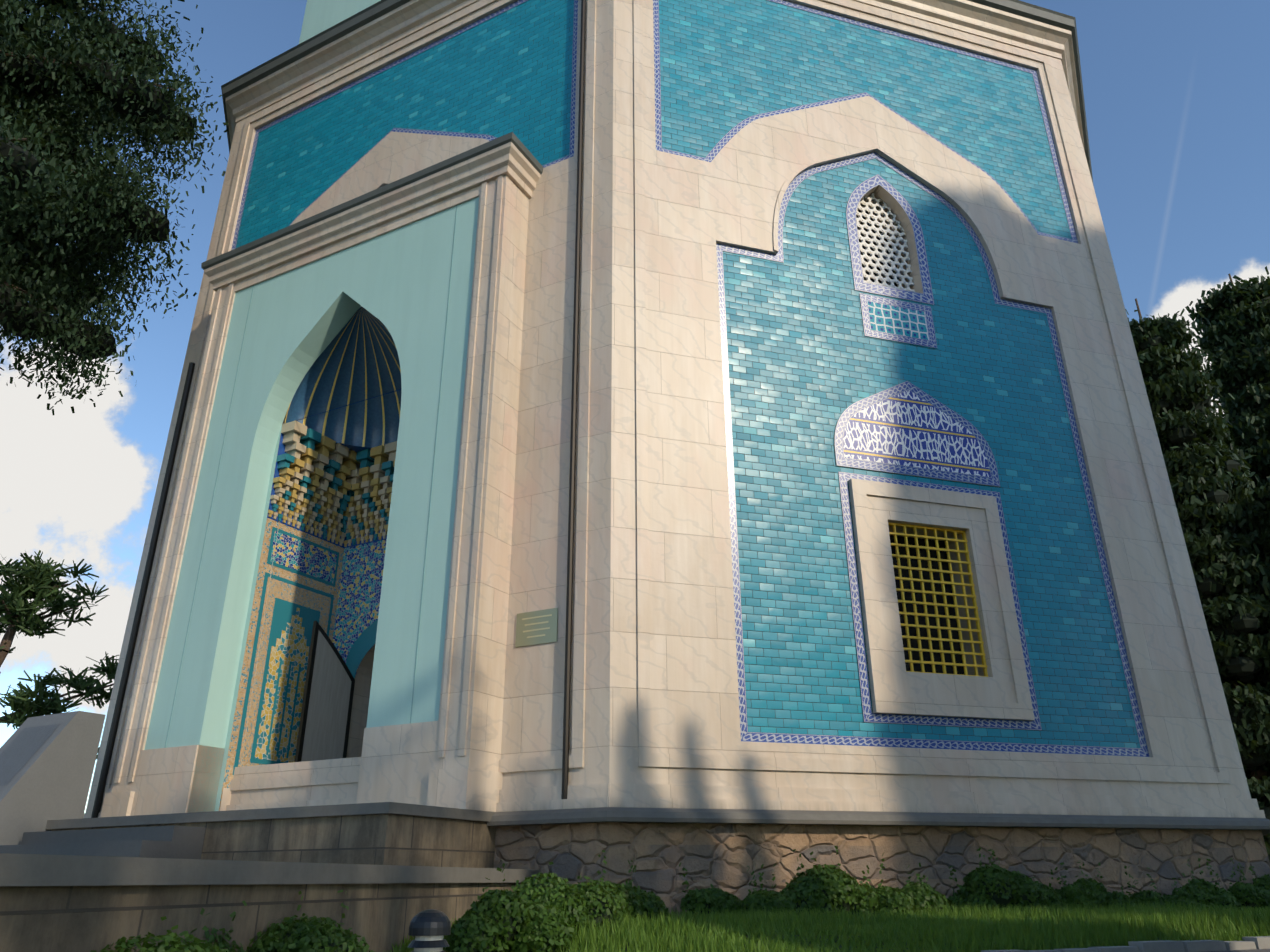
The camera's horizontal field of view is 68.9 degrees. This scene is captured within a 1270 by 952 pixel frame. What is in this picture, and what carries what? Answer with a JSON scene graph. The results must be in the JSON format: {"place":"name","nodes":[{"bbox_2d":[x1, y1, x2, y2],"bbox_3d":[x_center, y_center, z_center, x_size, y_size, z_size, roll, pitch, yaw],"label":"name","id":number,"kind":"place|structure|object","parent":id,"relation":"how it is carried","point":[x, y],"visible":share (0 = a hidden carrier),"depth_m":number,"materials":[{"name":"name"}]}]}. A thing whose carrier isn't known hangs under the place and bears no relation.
{"place":"outdoors","nodes":[
{"label":"outdoors","id":0,"kind":"place"},
{"bbox_2d":[0,882,520,951],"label":"terrace retaining wall","id":1,"kind":"structure","parent":0,"point":[379,917],"depth_m":4.85,"materials":[{"name":"beige stone"}]},
{"bbox_2d":[0,853,538,885],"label":"terrace coping","id":2,"kind":"object","parent":1,"relation":"on","point":[39,870],"visible":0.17,"depth_m":4.82,"materials":[{"name":"grey stone"}]},
{"bbox_2d":[220,645,374,810],"bbox_3d":[-3.873,3.318,12.385,2.840,3.100,2.750,-12,-26,25],"label":"doorway wall","id":3,"kind":"structure","parent":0,"point":[360,705],"depth_m":13.72,"materials":[{"name":"beige stone"}]},
{"bbox_2d":[299,0,380,43],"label":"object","id":4,"kind":"object","parent":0,"point":[320,16],"depth_m":20.09,"materials":[{"name":"teal paint"}]},
{"bbox_2d":[0,0,1269,835],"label":"trees trunks and limbs","id":5,"kind":"object","parent":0,"point":[9,639],"depth_m":19.75,"materials":[{"name":"brown plant"}]},
{"bbox_2d":[0,550,118,758],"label":"pine needles","id":6,"kind":"object","parent":5,"relation":"attached to","point":[37,575],"visible":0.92,"depth_m":19.70,"materials":[{"name":"green plant"}]},
{"bbox_2d":[0,0,194,358],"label":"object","id":7,"kind":"object","parent":5,"relation":"attached to","point":[6,147],"visible":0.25,"depth_m":16.70,"materials":[{"name":"green plant"}]},
{"bbox_2d":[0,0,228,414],"bbox_3d":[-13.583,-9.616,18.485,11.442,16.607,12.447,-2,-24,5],"label":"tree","id":8,"kind":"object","parent":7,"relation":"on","point":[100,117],"visible":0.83,"depth_m":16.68,"materials":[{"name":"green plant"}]},
{"bbox_2d":[1137,296,1269,819],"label":"spruce tree","id":9,"kind":"object","parent":5,"relation":"on","point":[1242,668],"visible":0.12,"depth_m":25.62,"materials":[{"name":"green plant"}]},
{"bbox_2d":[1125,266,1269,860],"bbox_3d":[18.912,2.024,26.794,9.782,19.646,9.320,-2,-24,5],"label":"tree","id":10,"kind":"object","parent":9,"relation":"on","point":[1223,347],"visible":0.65,"depth_m":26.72,"materials":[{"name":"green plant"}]},
{"bbox_2d":[0,0,1269,812],"label":"sky","id":11,"kind":"structure","parent":0,"point":[1176,92],"materials":[{"name":"blue"}]},
{"bbox_2d":[383,899,1269,951],"bbox_3d":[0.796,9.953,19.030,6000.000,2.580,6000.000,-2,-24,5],"label":"ground grass","id":12,"kind":"structure","parent":0,"point":[966,929],"depth_m":7.04,"materials":[{"name":"green plant"}]},
{"bbox_2d":[269,872,1267,951],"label":"shrubs","id":13,"kind":"object","parent":12,"relation":"on","point":[1003,901],"visible":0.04,"depth_m":9.01,"materials":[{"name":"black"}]},
{"bbox_2d":[90,845,1269,951],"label":"bushes","id":14,"kind":"object","parent":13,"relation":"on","point":[560,914],"visible":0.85,"depth_m":8.40,"materials":[{"name":"green plant"}]},
{"bbox_2d":[494,822,1269,916],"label":"stone foundation wall","id":15,"kind":"structure","parent":0,"point":[720,856],"depth_m":10.18,"materials":[{"name":"beige stone"}]},
{"bbox_2d":[219,435,343,810],"bbox_3d":[-3.840,1.861,13.110,2.680,5.750,1.570,-12,-26,25],"label":"tile border","id":16,"kind":"object","parent":15,"relation":"on","point":[297,595],"visible":0.15,"depth_m":13.25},
{"bbox_2d":[255,608,308,762],"bbox_3d":[-3.828,2.710,12.753,2.632,2.190,0.760,-12,-26,25],"label":"tiled niche","id":17,"kind":"object","parent":16,"relation":"attached to","point":[292,647],"visible":0.48,"depth_m":13.21,"materials":[{"name":"tile"}]},
{"bbox_2d":[233,428,393,774],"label":"turquoise niche frames","id":18,"kind":"structure","parent":16,"relation":"attached to","point":[284,611],"depth_m":13.87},
{"bbox_2d":[294,621,354,761],"bbox_3d":[-4.410,3.504,13.201,0.068,2.780,0.780,-18,-29,34],"label":"door frame","id":19,"kind":"object","parent":16,"relation":"on","point":[317,628],"visible":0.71,"depth_m":13.27,"materials":[{"name":"black metal"}]},
{"bbox_2d":[301,631,351,761],"bbox_3d":[-4.410,3.504,13.201,0.060,2.780,0.780,-18,-29,34],"label":"door","id":20,"kind":"structure","parent":19,"relation":"attached to","point":[326,724],"depth_m":13.26,"materials":[{"name":"grey"}]},
{"bbox_2d":[270,531,386,677],"bbox_3d":[-3.800,1.891,13.179,2.680,5.750,1.400,-12,-26,25],"label":"mosaic tile panel","id":21,"kind":"object","parent":16,"relation":"attached to","point":[358,601],"visible":0.23,"depth_m":14.28,"materials":[{"name":"blue tile"}]},
{"bbox_2d":[268,420,396,546],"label":"muqarnas","id":22,"kind":"object","parent":16,"relation":"attached to","point":[293,432],"visible":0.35,"depth_m":14.57,"materials":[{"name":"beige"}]},
{"bbox_2d":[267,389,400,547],"bbox_3d":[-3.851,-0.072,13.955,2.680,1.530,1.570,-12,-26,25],"label":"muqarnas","id":23,"kind":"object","parent":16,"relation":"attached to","point":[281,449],"visible":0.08,"depth_m":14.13,"materials":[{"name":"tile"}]},
{"bbox_2d":[240,407,342,766],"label":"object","id":24,"kind":"structure","parent":15,"relation":"on","point":[266,602],"depth_m":13.26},
{"bbox_2d":[100,142,540,816],"bbox_3d":[-4.308,0.099,12.930,6.300,8.840,0.840,-12,-26,25],"label":"portal frame","id":25,"kind":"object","parent":15,"relation":"on","point":[450,756],"depth_m":12.04,"materials":[{"name":"beige stone"}]},
{"bbox_2d":[144,197,478,812],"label":"portal wall","id":26,"kind":"structure","parent":25,"relation":"attached to","point":[396,282],"depth_m":12.91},
{"bbox_2d":[165,205,456,747],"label":"portal panel joints","id":27,"kind":"object","parent":26,"relation":"attached to","point":[429,505],"visible":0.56,"depth_m":12.57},
{"bbox_2d":[285,307,400,447],"bbox_3d":[-3.862,-1.557,14.601,2.665,1.710,1.561,-12,-26,25],"label":"portal ribbed hood","id":28,"kind":"object","parent":25,"relation":"attached to","point":[357,359],"visible":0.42,"depth_m":14.82,"materials":[{"name":"blue tile"}]},
{"bbox_2d":[201,132,543,269],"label":"portal cornice","id":29,"kind":"structure","parent":25,"relation":"attached to","point":[441,166],"depth_m":14.01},
{"bbox_2d":[83,0,613,817],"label":"marble wall","id":30,"kind":"structure","parent":15,"relation":"on","point":[531,746],"depth_m":11.96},
{"bbox_2d":[91,0,585,817],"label":"downpipes","id":31,"kind":"object","parent":30,"relation":"attached to","point":[161,512],"visible":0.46,"depth_m":13.21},
{"bbox_2d":[235,0,573,248],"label":"turquoise tiles","id":32,"kind":"object","parent":30,"relation":"attached to","point":[504,73],"visible":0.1,"depth_m":15.82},
{"bbox_2d":[231,0,577,249],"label":"border tiles","id":33,"kind":"object","parent":30,"relation":"attached to","point":[461,30],"visible":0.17,"depth_m":16.00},
{"bbox_2d":[515,608,557,646],"bbox_3d":[-1.146,1.767,10.797,0.570,0.400,0.015,-12,-26,25],"label":"sign plaque","id":34,"kind":"object","parent":30,"relation":"attached to","point":[550,636],"visible":1,"depth_m":10.78,"materials":[{"name":"green"}]},
{"bbox_2d":[522,614,551,637],"bbox_3d":[-1.150,1.756,10.793,0.410,0.243,0.003,-12,-26,25],"label":"sign lettering","id":35,"kind":"object","parent":34,"relation":"attached to","point":[536,623],"visible":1,"depth_m":10.79},
{"bbox_2d":[486,807,1269,835],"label":"stone ledge","id":36,"kind":"object","parent":15,"relation":"on","point":[640,815],"visible":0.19,"depth_m":10.16,"materials":[{"name":"grey stone"}]},
{"bbox_2d":[607,0,1265,817],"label":"marble wall","id":37,"kind":"structure","parent":15,"relation":"on","point":[675,728],"depth_m":12.24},
{"bbox_2d":[225,0,1084,150],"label":"cornice","id":38,"kind":"structure","parent":37,"relation":"attached to","point":[414,16],"depth_m":17.06,"materials":[{"name":"beige stone"}]},
{"bbox_2d":[221,0,1092,181],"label":"roof edge","id":39,"kind":"object","parent":38,"relation":"on","point":[384,7],"visible":0.21,"depth_m":17.41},
{"bbox_2d":[868,301,928,339],"bbox_3d":[3.851,-2.268,13.530,0.887,0.490,0.367,-2,-24,5],"label":"tile panel","id":40,"kind":"object","parent":37,"relation":"attached to","point":[897,320],"visible":1,"depth_m":13.53,"materials":[{"name":"blue tile"}]},
{"bbox_2d":[659,0,1140,747],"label":"turquoise tiles","id":41,"kind":"object","parent":37,"relation":"attached to","point":[809,362],"visible":0.77,"depth_m":13.17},
{"bbox_2d":[653,0,1149,756],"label":"border tiles","id":42,"kind":"object","parent":37,"relation":"attached to","point":[861,284],"visible":0.81,"depth_m":12.77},
{"bbox_2d":[856,207,964,674],"bbox_3d":[3.709,-0.860,13.440,1.240,7.680,0.050,7,-25,-16],"label":"window opening","id":43,"kind":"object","parent":37,"relation":"in","point":[930,610],"depth_m":12.37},
{"bbox_2d":[843,390,990,476],"bbox_3d":[3.863,-0.664,12.820,2.280,1.202,0.001,7,-25,-16],"label":"calligraphy panel","id":44,"kind":"object","parent":37,"relation":"attached to","point":[908,428],"visible":1,"depth_m":12.77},
{"bbox_2d":[834,185,1034,720],"bbox_3d":[3.791,-0.732,13.098,2.540,8.190,0.600,7,-25,-16],"label":"window frame","id":45,"kind":"object","parent":37,"relation":"attached to","point":[1001,691],"visible":0.69,"depth_m":11.86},
{"bbox_2d":[856,193,914,291],"bbox_3d":[3.780,-3.603,14.333,1.000,1.940,0.040,7,-25,-16],"label":"window lattice","id":46,"kind":"object","parent":45,"relation":"in","point":[885,244],"visible":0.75,"depth_m":14.33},
{"bbox_2d":[888,522,987,676],"bbox_3d":[3.854,1.581,11.912,1.240,1.980,0.053,7,-25,-16],"label":"window grille","id":47,"kind":"object","parent":45,"relation":"in","point":[935,604],"visible":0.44,"depth_m":11.91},
{"bbox_2d":[1205,949,1269,951],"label":"path paving","id":48,"kind":"structure","parent":0,"point":[1258,950],"depth_m":6.75,"materials":[{"name":"grey stone"}]},
{"bbox_2d":[408,909,450,951],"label":"bollard","id":49,"kind":"object","parent":48,"relation":"on","point":[431,922],"visible":0.96,"depth_m":3.90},
{"bbox_2d":[414,935,443,951],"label":"bollard lamp lens","id":50,"kind":"object","parent":49,"relation":"attached to","point":[425,938],"depth_m":3.90,"materials":[{"name":"white glass"}]},
{"bbox_2d":[980,936,1269,951],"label":"path kerb stones","id":51,"kind":"object","parent":48,"relation":"on","point":[1258,942],"visible":0.94,"depth_m":6.66,"materials":[{"name":"grey stone"}]},
{"label":"terrace paving","id":52,"kind":"structure","parent":0,"visible":0},
{"bbox_2d":[0,711,104,844],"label":"granite stele","id":53,"kind":"object","parent":52,"relation":"on","point":[51,779],"visible":0.71,"depth_m":11.13,"materials":[{"name":"grey stone"}]},
{"bbox_2d":[0,724,59,785],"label":"stele inscription plate","id":54,"kind":"object","parent":53,"relation":"attached to","point":[20,750],"visible":1,"depth_m":11.29,"materials":[{"name":"grey stone"}]},
{"bbox_2d":[0,826,205,858],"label":"porch steps","id":55,"kind":"structure","parent":52,"relation":"on","point":[179,842],"depth_m":9.58,"materials":[{"name":"stone"}]},
{"bbox_2d":[52,814,495,867],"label":"stone platform","id":56,"kind":"structure","parent":52,"relation":"on","point":[389,839],"depth_m":9.16,"materials":[{"name":"beige stone"}]},
{"bbox_2d":[45,802,495,829],"bbox_3d":[-4.200,3.918,10.508,5.230,0.100,1.780,-12,-26,25],"label":"stone ledge","id":57,"kind":"object","parent":56,"relation":"on","point":[349,809],"visible":0.6,"depth_m":9.49,"materials":[{"name":"grey stone"}]}
]}

